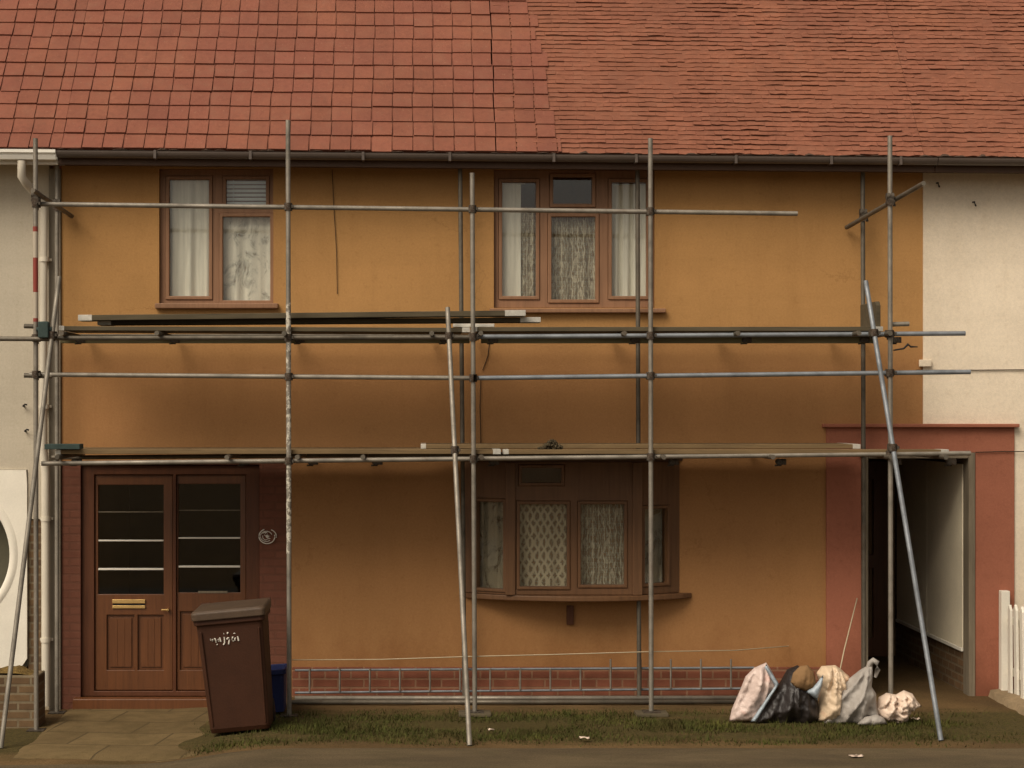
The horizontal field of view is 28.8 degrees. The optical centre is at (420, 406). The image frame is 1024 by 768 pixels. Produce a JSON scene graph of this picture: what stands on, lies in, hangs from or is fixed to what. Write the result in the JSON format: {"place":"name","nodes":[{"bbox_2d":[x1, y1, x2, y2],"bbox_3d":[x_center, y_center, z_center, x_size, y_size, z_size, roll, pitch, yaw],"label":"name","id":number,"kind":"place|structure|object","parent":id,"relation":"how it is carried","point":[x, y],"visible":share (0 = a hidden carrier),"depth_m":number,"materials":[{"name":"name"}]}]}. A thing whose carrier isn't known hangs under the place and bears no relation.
{"place":"outdoors","nodes":[
{"label":"outdoors","id":0,"kind":"place"},
{"bbox_2d":[12,707,208,761],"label":"path","id":1,"kind":"structure","parent":0,"point":[156,735],"depth_m":16.92,"materials":[{"name":"beige stone"}]},
{"bbox_2d":[0,656,1023,764],"bbox_3d":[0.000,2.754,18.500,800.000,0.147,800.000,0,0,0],"label":"ground","id":2,"kind":"structure","parent":0,"point":[911,678],"depth_m":16.68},
{"bbox_2d":[0,665,44,727],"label":"garden wall","id":3,"kind":"structure","parent":2,"relation":"on","point":[21,709],"depth_m":17.45,"materials":[{"name":"brown brick"}]},
{"bbox_2d":[0,0,87,709],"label":"terraced house","id":4,"kind":"structure","parent":2,"relation":"on","point":[40,41],"depth_m":18.50,"materials":[{"name":"white paint"}]},
{"bbox_2d":[0,470,27,667],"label":"window","id":5,"kind":"structure","parent":4,"relation":"in","point":[13,483],"depth_m":18.48,"materials":[{"name":"white paint"}]},
{"bbox_2d":[191,597,275,733],"bbox_3d":[-1.544,2.194,16.801,0.616,1.059,0.790,-5,0,0],"label":"wheelie bin","id":6,"kind":"object","parent":2,"relation":"on","point":[234,641],"visible":1,"depth_m":16.49,"materials":[{"name":"brown plastic"}]},
{"bbox_2d":[271,663,286,711],"bbox_3d":[-1.423,2.497,17.550,0.530,0.375,0.430,-4,0,0],"label":"recycling box","id":7,"kind":"object","parent":2,"relation":"on","point":[279,680],"visible":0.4,"depth_m":17.37,"materials":[{"name":"blue plastic"}]},
{"bbox_2d":[0,120,970,747],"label":"scaffold","id":8,"kind":"object","parent":2,"relation":"on","point":[52,334],"visible":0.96,"depth_m":17.33,"materials":[{"name":"metal"}]},
{"bbox_2d":[83,448,420,448],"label":"scaffold board","id":9,"kind":"object","parent":8,"relation":"on","point":[251,448],"visible":0.1,"depth_m":17.73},
{"bbox_2d":[83,447,420,447],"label":"scaffold board","id":10,"kind":"object","parent":8,"relation":"on","point":[251,447],"visible":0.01,"depth_m":18.16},
{"bbox_2d":[59,326,469,332],"bbox_3d":[-1.359,-0.675,17.448,3.583,0.041,0.227,0,0,0],"label":"scaffold board","id":11,"kind":"object","parent":8,"relation":"on","point":[255,329],"visible":0.92,"depth_m":17.34,"materials":[{"name":"wood"}]},
{"bbox_2d":[69,331,468,333],"bbox_3d":[-1.359,-0.674,17.677,3.583,0.041,0.227,0,0,0],"label":"scaffold board","id":12,"kind":"object","parent":8,"relation":"on","point":[264,332],"visible":0.27,"depth_m":17.68,"materials":[{"name":"brown wood"}]},
{"bbox_2d":[97,317,540,325],"bbox_3d":[-0.897,-0.755,17.700,3.923,0.045,0.227,0,0,1],"label":"scaffold board","id":13,"kind":"object","parent":12,"relation":"on","point":[334,321],"visible":0.96,"depth_m":17.59,"materials":[{"name":"wood"}]},
{"bbox_2d":[78,310,525,321],"bbox_3d":[-1.038,-0.799,17.550,3.923,0.054,0.227,-1,0,0],"label":"scaffold board","id":14,"kind":"object","parent":13,"relation":"on","point":[319,315],"visible":1,"depth_m":17.44,"materials":[{"name":"wood"}]},
{"bbox_2d":[73,332,467,334],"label":"scaffold board","id":15,"kind":"object","parent":8,"relation":"on","point":[266,333],"visible":0.25,"depth_m":17.93,"materials":[{"name":"wood"}]},
{"bbox_2d":[55,449,500,453],"bbox_3d":[-1.239,0.396,17.448,3.883,0.041,0.227,0,0,0],"label":"scaffold board","id":16,"kind":"object","parent":8,"relation":"on","point":[267,451],"visible":1,"depth_m":17.34,"materials":[{"name":"wood"}]},
{"bbox_2d":[44,444,82,448],"bbox_3d":[-3.115,0.349,17.390,0.307,0.045,0.200,0,0,0],"label":"board offcut","id":17,"kind":"object","parent":16,"relation":"on","point":[63,446],"visible":1,"depth_m":17.29,"materials":[{"name":"teal paint"}]},
{"bbox_2d":[470,329,617,333],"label":"scaffold board","id":18,"kind":"object","parent":8,"relation":"on","point":[547,333],"visible":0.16,"depth_m":17.87,"materials":[{"name":"wood"}]},
{"bbox_2d":[476,332,759,332],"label":"scaffold board","id":19,"kind":"object","parent":8,"relation":"on","point":[615,332],"visible":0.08,"depth_m":17.67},
{"bbox_2d":[421,444,860,448],"bbox_3d":[1.946,0.353,17.677,3.883,0.041,0.227,0,0,0],"label":"scaffold board","id":20,"kind":"object","parent":8,"relation":"on","point":[657,446],"visible":1,"depth_m":17.57,"materials":[{"name":"wood"}]},
{"bbox_2d":[475,326,882,332],"bbox_3d":[2.241,-0.675,17.448,3.583,0.041,0.227,0,0,0],"label":"scaffold board","id":21,"kind":"object","parent":8,"relation":"on","point":[671,329],"visible":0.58,"depth_m":17.34,"materials":[{"name":"wood"}]},
{"bbox_2d":[453,324,494,327],"bbox_3d":[0.469,-0.711,17.500,0.363,0.030,0.120,0,0,0],"label":"board offcut","id":22,"kind":"object","parent":21,"relation":"on","point":[469,325],"visible":0.84,"depth_m":17.44,"materials":[{"name":"beige wood"}]},
{"bbox_2d":[860,301,879,326],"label":"toe board","id":23,"kind":"object","parent":21,"relation":"on","point":[864,318],"visible":0.73,"depth_m":17.71,"materials":[{"name":"wood"}]},
{"bbox_2d":[502,449,948,453],"bbox_3d":[2.666,0.395,17.448,3.883,0.041,0.227,0,0,0],"label":"scaffold board","id":24,"kind":"object","parent":8,"relation":"on","point":[641,451],"visible":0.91,"depth_m":17.34,"materials":[{"name":"wood"}]},
{"bbox_2d":[537,439,562,448],"bbox_3d":[1.142,0.336,17.502,0.228,0.104,0.154,0,0,0],"label":"rubble heap","id":25,"kind":"object","parent":24,"relation":"on","point":[549,443],"visible":1,"depth_m":17.45,"materials":[{"name":"stone"}]},
{"bbox_2d":[292,700,734,704],"bbox_3d":[0.919,2.663,17.920,4.176,0.044,0.042,0,0,0],"label":"scaffold tube","id":26,"kind":"object","parent":2,"relation":"on","point":[331,702],"visible":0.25,"depth_m":17.90,"materials":[{"name":"grey metal"}]},
{"bbox_2d":[295,696,736,699],"bbox_3d":[0.983,2.662,18.160,4.256,0.043,0.042,0,0,0],"label":"scaffold tube","id":27,"kind":"object","parent":2,"relation":"on","point":[514,697],"visible":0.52,"depth_m":18.14,"materials":[{"name":"grey metal"}]},
{"bbox_2d":[295,659,753,693],"bbox_3d":[0.963,2.495,18.375,4.244,0.322,0.032,0,0,0],"label":"ladder","id":28,"kind":"object","parent":2,"relation":"on","point":[610,668],"visible":0.94,"depth_m":18.37,"materials":[{"name":"silver metal"}]},
{"bbox_2d":[49,0,1019,709],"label":"terraced house","id":29,"kind":"structure","parent":2,"relation":"on","point":[803,108],"depth_m":18.50,"materials":[{"name":"paint"}]},
{"bbox_2d":[95,475,172,689],"bbox_3d":[-2.674,1.644,18.572,0.724,2.009,0.097,0,0,0],"label":"door","id":30,"kind":"structure","parent":29,"relation":"in","point":[134,632],"depth_m":18.58,"materials":[{"name":"brown wood"}]},
{"bbox_2d":[170,180,208,295],"bbox_3d":[-2.156,-1.573,18.635,0.550,1.187,0.053,0,0,0],"label":"curtain","id":31,"kind":"object","parent":29,"relation":"hanging from","point":[189,251],"visible":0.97,"depth_m":18.63,"materials":[{"name":"fabric"}]},
{"bbox_2d":[155,170,277,308],"bbox_3d":[-1.890,-1.559,18.525,1.142,1.301,0.190,0,0,0],"label":"window","id":32,"kind":"structure","parent":29,"relation":"in","point":[217,179],"depth_m":18.54,"materials":[{"name":"brown wood"}]},
{"bbox_2d":[223,217,269,299],"bbox_3d":[-1.621,-1.380,18.635,0.622,0.882,0.043,0,0,0],"label":"curtain","id":33,"kind":"object","parent":29,"relation":"hanging from","point":[255,237],"visible":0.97,"depth_m":18.64,"materials":[{"name":"fabric"}]},
{"bbox_2d":[227,180,265,204],"bbox_3d":[-1.625,-1.999,18.628,0.450,0.238,0.015,0,0,0],"label":"blind","id":34,"kind":"object","parent":29,"relation":"attached to","point":[233,186],"depth_m":18.63,"materials":[{"name":"white plastic"}]},
{"bbox_2d":[480,501,502,587],"bbox_3d":[0.706,1.278,18.444,0.338,0.859,0.026,0,0,32],"label":"curtain","id":35,"kind":"object","parent":29,"relation":"hanging from","point":[491,538],"visible":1,"depth_m":18.47,"materials":[{"name":"grey fabric"}]},
{"bbox_2d":[498,183,524,298],"bbox_3d":[0.828,-1.536,18.625,0.307,1.113,0.016,0,0,0],"label":"curtain","id":36,"kind":"object","parent":29,"relation":"hanging from","point":[511,248],"visible":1,"depth_m":18.62,"materials":[{"name":"fabric"}]},
{"bbox_2d":[521,213,535,295],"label":"lace curtain","id":37,"kind":"object","parent":29,"relation":"hanging from","point":[530,275],"visible":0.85,"depth_m":18.64,"materials":[{"name":"fabric"}]},
{"bbox_2d":[292,646,788,659],"bbox_3d":[1.239,2.182,17.541,4.698,0.096,0.770,0,0,-14],"label":"cable","id":38,"kind":"object","parent":29,"relation":"attached to","point":[539,654],"visible":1,"depth_m":17.33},
{"bbox_2d":[520,504,565,585],"bbox_3d":[1.128,1.273,18.350,0.491,0.813,0.028,0,0,0],"label":"lace curtain","id":39,"kind":"object","parent":29,"relation":"hanging from","point":[548,530],"visible":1,"depth_m":18.35,"materials":[{"name":"fabric"}]},
{"bbox_2d":[551,217,594,298],"bbox_3d":[1.428,-1.384,18.634,0.590,0.873,0.039,0,0,0],"label":"lace curtain","id":40,"kind":"object","parent":29,"relation":"hanging from","point":[575,260],"visible":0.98,"depth_m":18.64,"materials":[{"name":"fabric"}]},
{"bbox_2d":[490,170,665,312],"bbox_3d":[1.460,-1.535,18.525,1.633,1.333,0.190,0,0,0],"label":"window","id":41,"kind":"structure","parent":29,"relation":"in","point":[602,180],"depth_m":18.55,"materials":[{"name":"brown wood"}]},
{"bbox_2d":[465,459,690,624],"bbox_3d":[1.447,1.242,18.339,2.143,1.569,0.437,0,0,0],"label":"window","id":42,"kind":"structure","parent":29,"relation":"in","point":[625,482],"depth_m":18.24,"materials":[{"name":"brown wood"}]},
{"bbox_2d":[581,504,623,583],"bbox_3d":[1.670,1.265,18.349,0.456,0.798,0.024,0,0,-1],"label":"lace curtain","id":43,"kind":"object","parent":29,"relation":"hanging from","point":[592,543],"visible":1,"depth_m":18.35,"materials":[{"name":"fabric"}]},
{"bbox_2d":[612,184,645,295],"bbox_3d":[1.947,-1.531,18.635,0.502,1.103,0.048,0,0,0],"label":"curtain","id":44,"kind":"object","parent":29,"relation":"hanging from","point":[623,257],"visible":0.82,"depth_m":18.63,"materials":[{"name":"fabric"}]},
{"bbox_2d":[645,509,661,582],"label":"curtain","id":45,"kind":"object","parent":29,"relation":"hanging from","point":[657,550],"visible":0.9,"depth_m":18.49,"materials":[{"name":"grey fabric"}]},
{"bbox_2d":[868,461,886,656],"bbox_3d":[4.640,1.636,21.419,0.763,2.107,0.058,0,0,0],"label":"passage door","id":46,"kind":"structure","parent":29,"relation":"in","point":[877,470],"depth_m":21.39,"materials":[{"name":"brown wood"}]},
{"bbox_2d":[729,663,774,720],"bbox_3d":[2.838,2.429,16.930,0.386,0.500,0.224,0,0,23],"label":"sack","id":47,"kind":"object","parent":2,"relation":"on","point":[757,686],"visible":1,"depth_m":16.87,"materials":[{"name":"white plastic"}]},
{"bbox_2d":[751,665,778,721],"bbox_3d":[2.918,2.427,16.838,0.242,0.490,0.032,0,0,0],"label":"folded sheet","id":48,"kind":"object","parent":2,"relation":"on","point":[766,701],"visible":1,"depth_m":16.83,"materials":[{"name":"white plastic"}]},
{"bbox_2d":[755,665,817,722],"bbox_3d":[3.116,2.461,16.960,0.538,0.509,0.385,0,0,24],"label":"rubbish sack","id":49,"kind":"object","parent":2,"relation":"on","point":[789,701],"visible":0.87,"depth_m":16.84,"materials":[{"name":"black plastic"}]},
{"bbox_2d":[791,665,815,690],"bbox_3d":[3.238,2.295,16.801,0.219,0.219,0.123,0,0,0],"label":"cushion","id":50,"kind":"object","parent":49,"relation":"in","point":[803,678],"visible":1,"depth_m":16.77,"materials":[{"name":"orange fabric"}]},
{"bbox_2d":[807,676,822,699],"bbox_3d":[3.329,2.373,16.784,0.146,0.219,0.073,0,0,0],"label":"plastic wrap","id":51,"kind":"object","parent":49,"relation":"on","point":[814,691],"visible":1,"depth_m":16.77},
{"bbox_2d":[817,665,848,721],"bbox_3d":[3.520,2.450,16.930,0.271,0.494,0.275,0,0,-41],"label":"rubbish sack","id":52,"kind":"object","parent":2,"relation":"on","point":[835,680],"visible":0.96,"depth_m":16.84,"materials":[{"name":"beige plastic"}]},
{"bbox_2d":[840,598,857,668],"bbox_3d":[3.804,2.114,17.750,0.014,0.675,1.488,0,0,19],"label":"garden cane","id":53,"kind":"object","parent":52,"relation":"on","point":[848,633],"visible":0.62,"depth_m":17.85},
{"bbox_2d":[824,657,879,723],"bbox_3d":[3.672,2.415,16.885,0.422,0.575,0.298,0,0,33],"label":"rubbish sack","id":54,"kind":"object","parent":2,"relation":"on","point":[859,702],"visible":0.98,"depth_m":16.81,"materials":[{"name":"grey plastic"}]},
{"bbox_2d":[857,714,886,725],"bbox_3d":[3.801,2.644,16.742,0.262,0.102,0.079,0,0,0],"label":"plastic bag","id":55,"kind":"object","parent":2,"relation":"on","point":[869,720],"visible":1,"depth_m":16.73,"materials":[{"name":"grey plastic"}]},
{"bbox_2d":[877,690,921,722],"bbox_3d":[4.079,2.561,16.916,0.390,0.287,0.332,0,0,0],"label":"crumpled bag","id":56,"kind":"object","parent":2,"relation":"on","point":[902,706],"visible":0.97,"depth_m":16.85,"materials":[{"name":"white plastic"}]},
{"bbox_2d":[884,0,1023,691],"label":"terraced house","id":57,"kind":"structure","parent":2,"relation":"on","point":[962,63],"depth_m":18.49,"materials":[{"name":"white paint"}]},
{"bbox_2d":[988,689,1023,715],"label":"stone edging","id":58,"kind":"object","parent":2,"relation":"on","point":[1007,699],"visible":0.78,"depth_m":17.94,"materials":[{"name":"beige stone"}]},
{"bbox_2d":[999,590,1023,698],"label":"picket fence","id":59,"kind":"object","parent":58,"relation":"on","point":[1010,623],"visible":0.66,"depth_m":18.22,"materials":[{"name":"white paint"}]},
{"bbox_2d":[0,748,1023,767],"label":"pavement","id":60,"kind":"structure","parent":0,"point":[623,758],"depth_m":15.10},
{"bbox_2d":[848,754,862,756],"bbox_3d":[3.309,2.652,15.117,0.111,0.014,0.082,0,0,0],"label":"paper scrap","id":61,"kind":"object","parent":60,"relation":"on","point":[857,755],"visible":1,"depth_m":15.11,"materials":[{"name":"white paper"}]},
{"bbox_2d":[184,705,1023,757],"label":"grass","id":62,"kind":"structure","parent":0,"point":[341,729],"depth_m":16.50,"materials":[{"name":"green plant"}]},
{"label":"scaffold board","id":63,"kind":"object","parent":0,"visible":0},
{"bbox_2d":[421,443,851,443],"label":"scaffold board","id":64,"kind":"object","parent":63,"relation":"on","point":[643,443],"visible":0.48,"depth_m":17.97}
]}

